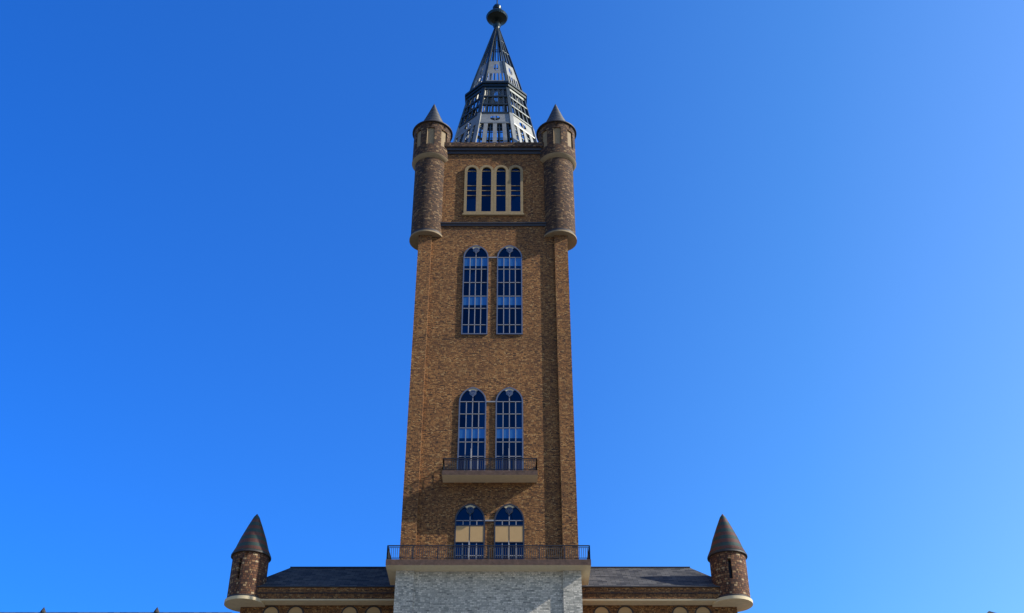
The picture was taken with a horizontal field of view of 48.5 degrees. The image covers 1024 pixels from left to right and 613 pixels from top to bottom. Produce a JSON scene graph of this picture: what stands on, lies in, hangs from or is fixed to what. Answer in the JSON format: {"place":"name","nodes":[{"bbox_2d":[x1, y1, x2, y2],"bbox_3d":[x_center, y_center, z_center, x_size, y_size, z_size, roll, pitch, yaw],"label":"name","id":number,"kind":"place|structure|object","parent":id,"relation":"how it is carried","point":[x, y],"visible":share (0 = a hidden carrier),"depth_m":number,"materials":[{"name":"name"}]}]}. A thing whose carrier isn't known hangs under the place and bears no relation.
{"place":"outdoors","nodes":[
{"label":"outdoors","id":0,"kind":"place"},
{"bbox_2d":[264,607,709,612],"bbox_3d":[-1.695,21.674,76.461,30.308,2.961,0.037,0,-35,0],"label":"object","id":1,"kind":"object","parent":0,"point":[377,610],"visible":1,"depth_m":77.17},
{"bbox_2d":[240,587,736,612],"bbox_3d":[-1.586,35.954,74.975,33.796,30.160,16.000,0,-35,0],"label":"wing walls","id":2,"kind":"structure","parent":0,"point":[390,608],"depth_m":76.94,"materials":[{"name":"brown brick"}]},
{"bbox_2d":[224,514,270,611],"bbox_3d":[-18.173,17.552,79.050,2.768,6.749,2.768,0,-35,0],"label":"turret","id":3,"kind":"object","parent":2,"relation":"on","point":[251,557],"visible":0.95,"depth_m":77.65,"materials":[{"name":"brick"}]},
{"bbox_2d":[260,568,716,585],"bbox_3d":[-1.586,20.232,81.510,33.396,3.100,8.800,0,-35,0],"label":"roof","id":4,"kind":"structure","parent":2,"relation":"on","point":[597,577],"depth_m":79.48,"materials":[{"name":"grey tile"}]},
{"bbox_2d":[260,599,716,604],"bbox_3d":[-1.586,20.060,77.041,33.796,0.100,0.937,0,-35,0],"label":"cornice","id":5,"kind":"structure","parent":2,"relation":"attached to","point":[584,601],"depth_m":76.81,"materials":[{"name":"beige stone"}]},
{"bbox_2d":[399,154,578,557],"bbox_3d":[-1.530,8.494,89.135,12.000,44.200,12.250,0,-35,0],"label":"tower shaft","id":6,"kind":"object","parent":2,"relation":"on","point":[451,364],"visible":0.7,"depth_m":84.37,"materials":[{"name":"brown brick"}]},
{"bbox_2d":[409,104,452,249],"bbox_3d":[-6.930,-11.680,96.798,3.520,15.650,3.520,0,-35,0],"label":"corner turret","id":7,"kind":"object","parent":6,"relation":"on","point":[432,132],"visible":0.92,"depth_m":95.07,"materials":[{"name":"brick"}]},
{"bbox_2d":[454,245,524,557],"bbox_3d":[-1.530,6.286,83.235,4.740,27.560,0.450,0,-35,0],"label":"window frames","id":8,"kind":"structure","parent":6,"relation":"attached to","point":[501,391],"depth_m":82.81,"materials":[{"name":"grey metal"}]},
{"bbox_2d":[456,168,522,557],"bbox_3d":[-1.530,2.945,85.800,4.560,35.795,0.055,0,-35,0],"label":"window glass","id":9,"kind":"object","parent":8,"relation":"in","point":[502,514],"visible":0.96,"depth_m":86.65,"materials":[{"name":"blue glass"}]},
{"bbox_2d":[456,258,522,541],"bbox_3d":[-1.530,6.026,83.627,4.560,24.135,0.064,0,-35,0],"label":"window spandrels","id":10,"kind":"object","parent":8,"relation":"in","point":[477,533],"depth_m":81.40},
{"bbox_2d":[442,470,537,482],"bbox_3d":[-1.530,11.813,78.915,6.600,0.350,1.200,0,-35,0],"label":"balcony slab","id":11,"kind":"structure","parent":6,"relation":"attached to","point":[489,476],"depth_m":78.53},
{"bbox_2d":[462,165,523,215],"bbox_3d":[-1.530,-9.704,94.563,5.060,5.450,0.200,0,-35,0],"label":"belfry stone surrounds","id":12,"kind":"object","parent":6,"relation":"attached to","point":[493,195],"visible":1,"depth_m":94.39,"materials":[{"name":"beige stone"}]},
{"bbox_2d":[440,148,545,226],"bbox_3d":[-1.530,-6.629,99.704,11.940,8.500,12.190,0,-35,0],"label":"dark tower mouldings","id":13,"kind":"object","parent":6,"relation":"attached to","point":[493,151],"visible":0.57,"depth_m":96.91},
{"bbox_2d":[444,142,543,147],"bbox_3d":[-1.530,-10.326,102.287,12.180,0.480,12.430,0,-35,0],"label":"parapet ledge","id":14,"kind":"object","parent":6,"relation":"on","point":[493,144],"visible":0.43,"depth_m":97.18,"materials":[{"name":"stone"}]},
{"bbox_2d":[453,0,536,141],"bbox_3d":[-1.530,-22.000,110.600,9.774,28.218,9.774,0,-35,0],"label":"spire","id":15,"kind":"structure","parent":6,"relation":"on","point":[486,90],"depth_m":106.35,"materials":[{"name":"metal"}]},
{"bbox_2d":[536,104,576,250],"bbox_3d":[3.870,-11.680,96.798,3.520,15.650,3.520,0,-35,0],"label":"corner turret","id":16,"kind":"object","parent":6,"relation":"on","point":[556,133],"visible":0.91,"depth_m":95.06,"materials":[{"name":"brick"}]},
{"bbox_2d":[257,567,720,612],"bbox_3d":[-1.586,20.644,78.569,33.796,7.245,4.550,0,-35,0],"label":"arched trim","id":17,"kind":"structure","parent":2,"relation":"attached to","point":[582,592],"depth_m":76.96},
{"bbox_2d":[707,514,752,611],"bbox_3d":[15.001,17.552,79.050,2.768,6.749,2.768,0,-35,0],"label":"turret","id":18,"kind":"object","parent":2,"relation":"on","point":[727,557],"visible":0.9,"depth_m":77.66,"materials":[{"name":"brick"}]},
{"bbox_2d":[466,246,513,507],"bbox_3d":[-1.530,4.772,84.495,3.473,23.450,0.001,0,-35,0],"label":"tracery window","id":19,"kind":"structure","parent":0,"point":[470,506],"depth_m":83.51,"materials":[{"name":"grey stone"}]},
{"bbox_2d":[0,607,994,612],"bbox_3d":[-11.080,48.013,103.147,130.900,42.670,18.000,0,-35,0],"label":"neighbour roofs","id":20,"kind":"structure","parent":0,"point":[43,610],"depth_m":114.91,"materials":[{"name":"stone"}]},
{"bbox_2d":[0,0,1023,612],"label":"sky","id":21,"kind":"structure","parent":0,"point":[796,262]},
{"label":"ground","id":22,"kind":"structure","parent":0,"visible":0},
{"bbox_2d":[393,571,582,612],"bbox_3d":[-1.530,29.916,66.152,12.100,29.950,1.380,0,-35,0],"label":"stone wall","id":23,"kind":"structure","parent":22,"relation":"on","point":[488,592],"depth_m":73.46,"materials":[{"name":"grey stone"}]},
{"bbox_2d":[386,559,590,584],"bbox_3d":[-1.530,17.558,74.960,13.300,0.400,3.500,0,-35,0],"label":"balcony slab","id":24,"kind":"structure","parent":23,"relation":"on","point":[393,566],"depth_m":73.61,"materials":[{"name":"beige concrete"}]},
{"bbox_2d":[386,458,589,558],"bbox_3d":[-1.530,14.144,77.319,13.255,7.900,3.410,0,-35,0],"label":"balcony railings","id":25,"kind":"object","parent":24,"relation":"on","point":[488,547],"visible":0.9,"depth_m":74.07,"materials":[{"name":"grey metal"}]}
]}

